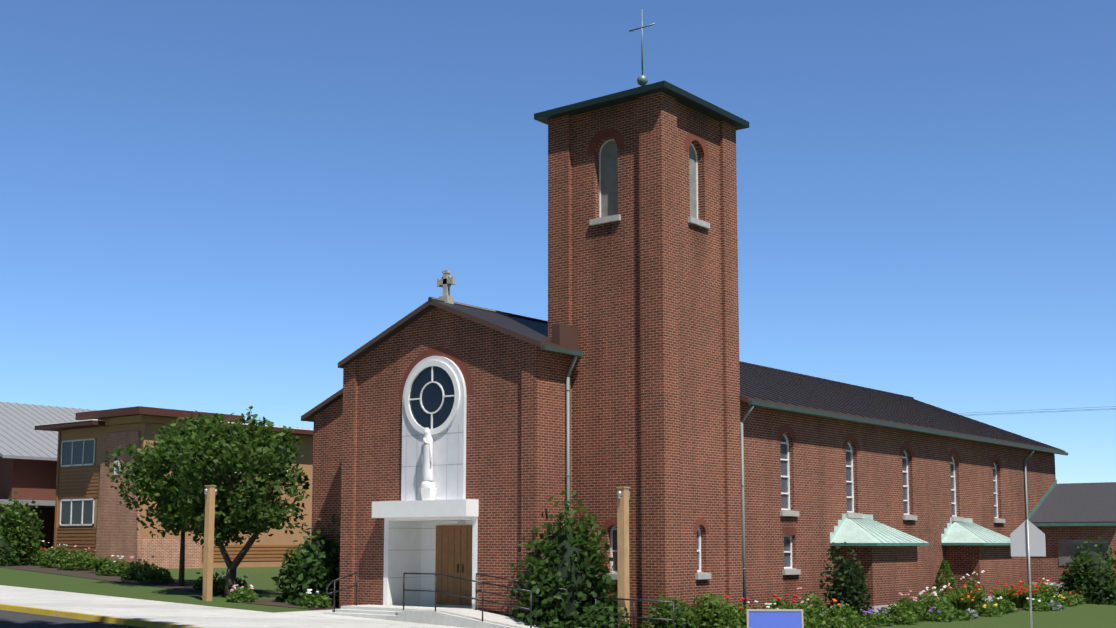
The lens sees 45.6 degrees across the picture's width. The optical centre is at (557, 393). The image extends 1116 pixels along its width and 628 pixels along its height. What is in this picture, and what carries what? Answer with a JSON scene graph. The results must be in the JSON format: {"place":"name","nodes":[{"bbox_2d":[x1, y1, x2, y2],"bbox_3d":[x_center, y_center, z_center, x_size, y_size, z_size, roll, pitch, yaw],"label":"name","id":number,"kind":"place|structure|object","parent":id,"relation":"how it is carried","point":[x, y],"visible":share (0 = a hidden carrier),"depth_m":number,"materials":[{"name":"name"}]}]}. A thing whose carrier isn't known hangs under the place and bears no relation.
{"place":"outdoors","nodes":[
{"label":"outdoors","id":0,"kind":"place"},
{"bbox_2d":[0,610,144,627],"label":"road","id":1,"kind":"structure","parent":0,"point":[11,619],"depth_m":32.11,"materials":[{"name":"grey asphalt"}]},
{"bbox_2d":[0,565,338,609],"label":"soil","id":2,"kind":"structure","parent":0,"point":[91,574],"depth_m":47.91,"materials":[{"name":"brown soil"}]},
{"bbox_2d":[0,534,19,565],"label":"bush","id":3,"kind":"object","parent":2,"relation":"on","point":[6,553],"visible":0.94,"depth_m":56.33,"materials":[{"name":"green plant"}]},
{"bbox_2d":[0,491,44,565],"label":"bush","id":4,"kind":"object","parent":2,"relation":"on","point":[19,530],"visible":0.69,"depth_m":57.42,"materials":[{"name":"green plant"}]},
{"bbox_2d":[104,410,261,585],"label":"tree","id":5,"kind":"object","parent":2,"relation":"on","point":[147,466],"visible":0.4,"depth_m":44.70,"materials":[{"name":"green plant"}]},
{"bbox_2d":[272,514,339,605],"bbox_3d":[-6.940,5.050,39.293,2.819,2.990,2.937,-5,-8,38],"label":"bush","id":6,"kind":"object","parent":2,"relation":"on","point":[317,566],"visible":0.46,"depth_m":38.84,"materials":[{"name":"green plant"}]},
{"bbox_2d":[276,610,462,627],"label":"walkway","id":7,"kind":"structure","parent":0,"point":[317,613],"depth_m":33.76,"materials":[{"name":"concrete"}]},
{"bbox_2d":[354,307,521,617],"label":"gable","id":8,"kind":"structure","parent":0,"point":[491,357],"depth_m":34.88,"materials":[{"name":"brown brick"}]},
{"bbox_2d":[401,356,466,500],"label":"arch panel","id":9,"kind":"structure","parent":8,"relation":"attached to","point":[448,448],"depth_m":35.19,"materials":[{"name":"white stone"}]},
{"bbox_2d":[404,360,459,434],"bbox_3d":[-3.377,0.120,35.572,2.000,2.000,0.060,-5,-8,38],"label":"window frame","id":10,"kind":"object","parent":9,"relation":"attached to","point":[453,413],"visible":0.96,"depth_m":35.51,"materials":[{"name":"white paint"}]},
{"bbox_2d":[410,366,454,428],"bbox_3d":[-3.363,0.122,35.589,1.760,1.760,0.001,-5,-8,38],"label":"round window","id":11,"kind":"structure","parent":10,"relation":"in","point":[432,395],"depth_m":35.60,"materials":[{"name":"blue glass"}]},
{"bbox_2d":[0,567,1115,627],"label":"lawn","id":12,"kind":"structure","parent":0,"point":[1083,615],"depth_m":42.53,"materials":[{"name":"green plant"}]},
{"bbox_2d":[0,456,56,553],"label":"building wall","id":13,"kind":"structure","parent":12,"relation":"on","point":[23,478],"depth_m":66.80,"materials":[{"name":"brown brick"}]},
{"bbox_2d":[0,499,54,506],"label":"canopy","id":14,"kind":"object","parent":13,"relation":"attached to","point":[43,503],"depth_m":64.23,"materials":[{"name":"grey metal"}]},
{"bbox_2d":[0,402,308,460],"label":"hall roof","id":15,"kind":"structure","parent":13,"relation":"on","point":[21,437],"depth_m":70.28,"materials":[{"name":"grey metal"}]},
{"bbox_2d":[28,540,331,608],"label":"flowering shrubs","id":16,"kind":"object","parent":12,"relation":"on","point":[69,559],"visible":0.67,"depth_m":48.76,"materials":[{"name":"green plant"}]},
{"bbox_2d":[57,423,312,567],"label":"building","id":17,"kind":"structure","parent":12,"relation":"on","point":[280,536],"depth_m":60.82,"materials":[{"name":"beige"}]},
{"bbox_2d":[54,430,60,552],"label":"trim","id":18,"kind":"structure","parent":17,"relation":"attached to","point":[57,484],"depth_m":61.10,"materials":[{"name":"brown"}]},
{"bbox_2d":[95,431,200,568],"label":"brick wall","id":19,"kind":"structure","parent":17,"relation":"on","point":[118,532],"depth_m":57.94,"materials":[{"name":"brick"}]},
{"bbox_2d":[114,461,119,474],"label":"plaque","id":20,"kind":"object","parent":19,"relation":"attached to","point":[118,466],"visible":0.48,"depth_m":58.07,"materials":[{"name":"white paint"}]},
{"bbox_2d":[61,440,285,525],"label":"windows","id":21,"kind":"structure","parent":17,"relation":"attached to","point":[78,459],"depth_m":60.15,"materials":[{"name":"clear glass"}]},
{"bbox_2d":[34,406,313,435],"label":"roof","id":22,"kind":"structure","parent":17,"relation":"on","point":[119,416],"depth_m":58.44,"materials":[{"name":"brown metal"}]},
{"bbox_2d":[59,438,288,525],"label":"window frames","id":23,"kind":"structure","parent":17,"relation":"attached to","point":[71,500],"depth_m":60.13,"materials":[{"name":"white paint"}]},
{"bbox_2d":[56,465,301,561],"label":"slats","id":24,"kind":"object","parent":17,"relation":"attached to","point":[97,495],"visible":0.42,"depth_m":60.27,"materials":[{"name":"brown"}]},
{"bbox_2d":[202,485,216,600],"bbox_3d":[-10.297,4.467,39.187,0.240,3.480,0.450,-5,-8,38],"label":"post","id":25,"kind":"object","parent":12,"relation":"on","point":[210,492],"visible":0.94,"depth_m":39.13,"materials":[{"name":"brown wood"}]},
{"bbox_2d":[0,585,420,627],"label":"sidewalk","id":26,"kind":"structure","parent":12,"relation":"on","point":[164,612],"depth_m":34.52,"materials":[{"name":"concrete"}]},
{"bbox_2d":[169,406,310,597],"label":"fork tree","id":27,"kind":"object","parent":12,"relation":"on","point":[256,516],"visible":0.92,"depth_m":40.65,"materials":[{"name":"green plant"}]},
{"bbox_2d":[372,499,478,608],"bbox_3d":[-3.158,4.561,35.599,3.460,3.320,1.770,-5,-8,38],"label":"white portal","id":28,"kind":"object","parent":12,"relation":"on","point":[407,549],"visible":0.58,"depth_m":36.39,"materials":[{"name":"paint"}]},
{"bbox_2d":[393,424,460,577],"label":"panel joints","id":29,"kind":"object","parent":28,"relation":"on","point":[458,432],"visible":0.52,"depth_m":35.83,"materials":[{"name":"grey"}]},
{"bbox_2d":[418,428,436,499],"bbox_3d":[-3.457,1.883,35.272,0.468,1.930,0.540,-5,-8,38],"label":"statue","id":30,"kind":"object","parent":28,"relation":"on","point":[427,490],"visible":1,"depth_m":35.15,"materials":[{"name":"white stone"}]},
{"bbox_2d":[435,525,471,605],"bbox_3d":[-2.639,4.694,36.248,1.880,2.160,0.049,-5,-8,38],"label":"door","id":31,"kind":"structure","parent":28,"relation":"attached to","point":[447,558],"depth_m":36.38,"materials":[{"name":"brown wood"}]},
{"bbox_2d":[441,527,462,604],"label":"door lines","id":32,"kind":"object","parent":31,"relation":"attached to","point":[457,569],"depth_m":36.27,"materials":[{"name":"brown wood"}]},
{"bbox_2d":[324,604,540,627],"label":"landing","id":33,"kind":"object","parent":12,"relation":"on","point":[463,617],"visible":0.72,"depth_m":33.12,"materials":[{"name":"concrete"}]},
{"bbox_2d":[339,340,570,620],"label":"brick pilasters","id":34,"kind":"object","parent":12,"relation":"on","point":[543,425],"visible":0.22,"depth_m":33.75,"materials":[{"name":"red brick"}]},
{"bbox_2d":[507,490,617,627],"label":"bush","id":35,"kind":"object","parent":12,"relation":"on","point":[568,552],"visible":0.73,"depth_m":32.38,"materials":[{"name":"green plant"}]},
{"bbox_2d":[572,595,632,627],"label":"bush","id":36,"kind":"object","parent":12,"relation":"on","point":[601,615],"visible":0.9,"depth_m":31.21,"materials":[{"name":"green plant"}]},
{"bbox_2d":[616,487,629,627],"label":"wooden post","id":37,"kind":"object","parent":12,"relation":"on","point":[623,495],"visible":1,"depth_m":31.28,"materials":[{"name":"brown wood"}]},
{"bbox_2d":[548,92,742,627],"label":"tower","id":38,"kind":"structure","parent":12,"relation":"on","point":[651,312],"depth_m":34.07,"materials":[{"name":"brick"}]},
{"bbox_2d":[534,80,748,129],"bbox_3d":[2.301,-7.527,36.112,4.200,0.420,4.200,-5,-8,38],"label":"tower cap","id":39,"kind":"object","parent":38,"relation":"on","point":[698,104],"visible":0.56,"depth_m":34.60,"materials":[{"name":"black metal"}]},
{"bbox_2d":[629,9,654,85],"bbox_3d":[2.301,-9.113,36.290,0.840,2.850,0.300,-5,-8,38],"label":"cross","id":40,"kind":"object","parent":39,"relation":"on","point":[642,79],"visible":0.9,"depth_m":36.28,"materials":[{"name":"silver metal"}]},
{"bbox_2d":[601,140,696,217],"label":"louvers","id":41,"kind":"object","parent":38,"relation":"in","point":[609,195],"visible":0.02,"depth_m":34.83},
{"bbox_2d":[639,593,700,627],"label":"bush","id":42,"kind":"object","parent":12,"relation":"on","point":[683,616],"visible":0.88,"depth_m":31.03,"materials":[{"name":"green plant"}]},
{"bbox_2d":[311,397,1055,608],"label":"nave","id":43,"kind":"structure","parent":12,"relation":"on","point":[817,472],"depth_m":40.20,"materials":[{"name":"brick"}]},
{"bbox_2d":[301,297,1065,451],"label":"roof","id":44,"kind":"structure","parent":43,"relation":"on","point":[533,331],"depth_m":39.18,"materials":[{"name":"metal"}]},
{"bbox_2d":[437,270,455,303],"bbox_3d":[-3.049,-2.881,36.264,0.580,0.930,0.260,-5,-8,38],"label":"gable cross","id":45,"kind":"object","parent":44,"relation":"on","point":[446,281],"visible":0.98,"depth_m":36.20,"materials":[{"name":"stone"}]},
{"bbox_2d":[552,323,578,348],"bbox_3d":[0.184,-1.429,34.247,0.260,0.620,0.798,-5,-8,38],"label":"chimney","id":46,"kind":"object","parent":44,"relation":"on","point":[565,335],"visible":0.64,"depth_m":34.06,"materials":[{"name":"brown brick"}]},
{"bbox_2d":[541,345,1067,454],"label":"gutters","id":47,"kind":"object","parent":44,"relation":"attached to","point":[751,402],"visible":1,"depth_m":40.60,"materials":[{"name":"metal"}]},
{"bbox_2d":[739,363,1060,449],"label":"roof seams","id":48,"kind":"object","parent":44,"relation":"on","point":[875,407],"visible":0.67,"depth_m":48.44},
{"bbox_2d":[399,128,1001,534],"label":"window arches","id":49,"kind":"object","parent":43,"relation":"on","point":[453,356],"visible":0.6,"depth_m":35.43,"materials":[{"name":"brick"}]},
{"bbox_2d":[589,139,1004,579],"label":"window frames","id":50,"kind":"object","parent":43,"relation":"attached to","point":[784,480],"depth_m":37.75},
{"bbox_2d":[566,356,1033,607],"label":"downspouts","id":51,"kind":"object","parent":43,"relation":"attached to","point":[742,458],"visible":0.69,"depth_m":35.12,"materials":[{"name":"grey metal"}]},
{"bbox_2d":[746,609,803,627],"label":"church sign","id":52,"kind":"object","parent":12,"relation":"on","point":[774,618],"visible":1,"depth_m":30.63,"materials":[{"name":"blue"}]},
{"bbox_2d":[688,560,1086,627],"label":"bed","id":53,"kind":"object","parent":12,"relation":"on","point":[940,605],"depth_m":38.46,"materials":[{"name":"green plant"}]},
{"bbox_2d":[860,596,994,614],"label":"bay plinth","id":54,"kind":"structure","parent":12,"relation":"on","point":[881,606],"depth_m":38.99,"materials":[{"name":"concrete"}]},
{"bbox_2d":[834,545,1012,605],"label":"bays","id":55,"kind":"object","parent":54,"relation":"on","point":[891,572],"visible":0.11,"depth_m":40.83,"materials":[{"name":"brick"}]},
{"bbox_2d":[830,514,1010,545],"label":"bay roofs","id":56,"kind":"structure","parent":55,"relation":"on","point":[866,530],"depth_m":40.73,"materials":[{"name":"green metal"}]},
{"bbox_2d":[1010,520,1045,627],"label":"street sign","id":57,"kind":"object","parent":12,"relation":"on","point":[1027,537],"visible":1,"depth_m":30.06,"materials":[{"name":"grey metal"}]},
{"bbox_2d":[1030,526,1115,582],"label":"annex","id":58,"kind":"object","parent":12,"relation":"on","point":[1047,567],"depth_m":52.19,"materials":[{"name":"brick"}]},
{"bbox_2d":[1029,482,1115,522],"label":"annex roof","id":59,"kind":"structure","parent":58,"relation":"on","point":[1079,503],"depth_m":53.22,"materials":[{"name":"grey"}]},
{"bbox_2d":[1028,479,1115,525],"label":"roof trim","id":60,"kind":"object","parent":59,"relation":"attached to","point":[1059,524],"visible":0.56,"depth_m":52.11,"materials":[{"name":"metal"}]},
{"bbox_2d":[1058,540,1108,565],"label":"annex window","id":61,"kind":"structure","parent":58,"relation":"in","point":[1067,549],"depth_m":51.79,"materials":[{"name":"grey glass"}]},
{"bbox_2d":[1031,582,1115,595],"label":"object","id":62,"kind":"object","parent":12,"relation":"on","point":[1059,585],"depth_m":52.11,"materials":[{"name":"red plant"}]},
{"bbox_2d":[1055,536,1115,604],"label":"bush","id":63,"kind":"object","parent":12,"relation":"on","point":[1090,574],"visible":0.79,"depth_m":49.72,"materials":[{"name":"green plant"}]},
{"bbox_2d":[0,0,1115,483],"label":"sky","id":64,"kind":"structure","parent":0,"point":[210,206],"materials":[{"name":"blue"}]},
{"bbox_2d":[574,105,1000,592],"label":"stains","id":65,"kind":"object","parent":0,"point":[691,232],"visible":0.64,"depth_m":34.50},
{"bbox_2d":[831,603,1075,627],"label":"soil","id":66,"kind":"structure","parent":0,"point":[919,620],"depth_m":38.38,"materials":[{"name":"brown soil"}]},
{"bbox_2d":[818,542,873,621],"bbox_3d":[8.121,5.459,37.555,1.441,2.565,1.713,-5,-8,38],"label":"evergreen","id":67,"kind":"object","parent":66,"relation":"on","point":[848,587],"visible":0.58,"depth_m":37.23,"materials":[{"name":"green plant"}]},
{"bbox_3d":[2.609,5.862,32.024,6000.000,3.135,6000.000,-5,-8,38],"label":"ground","id":68,"kind":"structure","parent":0,"visible":0},
{"bbox_2d":[0,604,203,627],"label":"kerb","id":69,"kind":"structure","parent":68,"relation":"on","point":[97,618],"depth_m":32.86,"materials":[{"name":"yellow paint"}]},
{"bbox_2d":[956,406,1115,415],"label":"wires","id":70,"kind":"object","parent":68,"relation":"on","point":[1042,411],"depth_m":89.82,"materials":[{"name":"grey metal"}]},
{"bbox_3d":[6.322,5.528,28.103,11.300,0.373,14.600,-5,-8,38],"label":"walk corner","id":71,"kind":"object","parent":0,"visible":0},
{"bbox_2d":[326,572,674,627],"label":"railings","id":72,"kind":"object","parent":71,"relation":"on","point":[482,591],"visible":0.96,"depth_m":32.22,"materials":[{"name":"black metal"}]}
]}

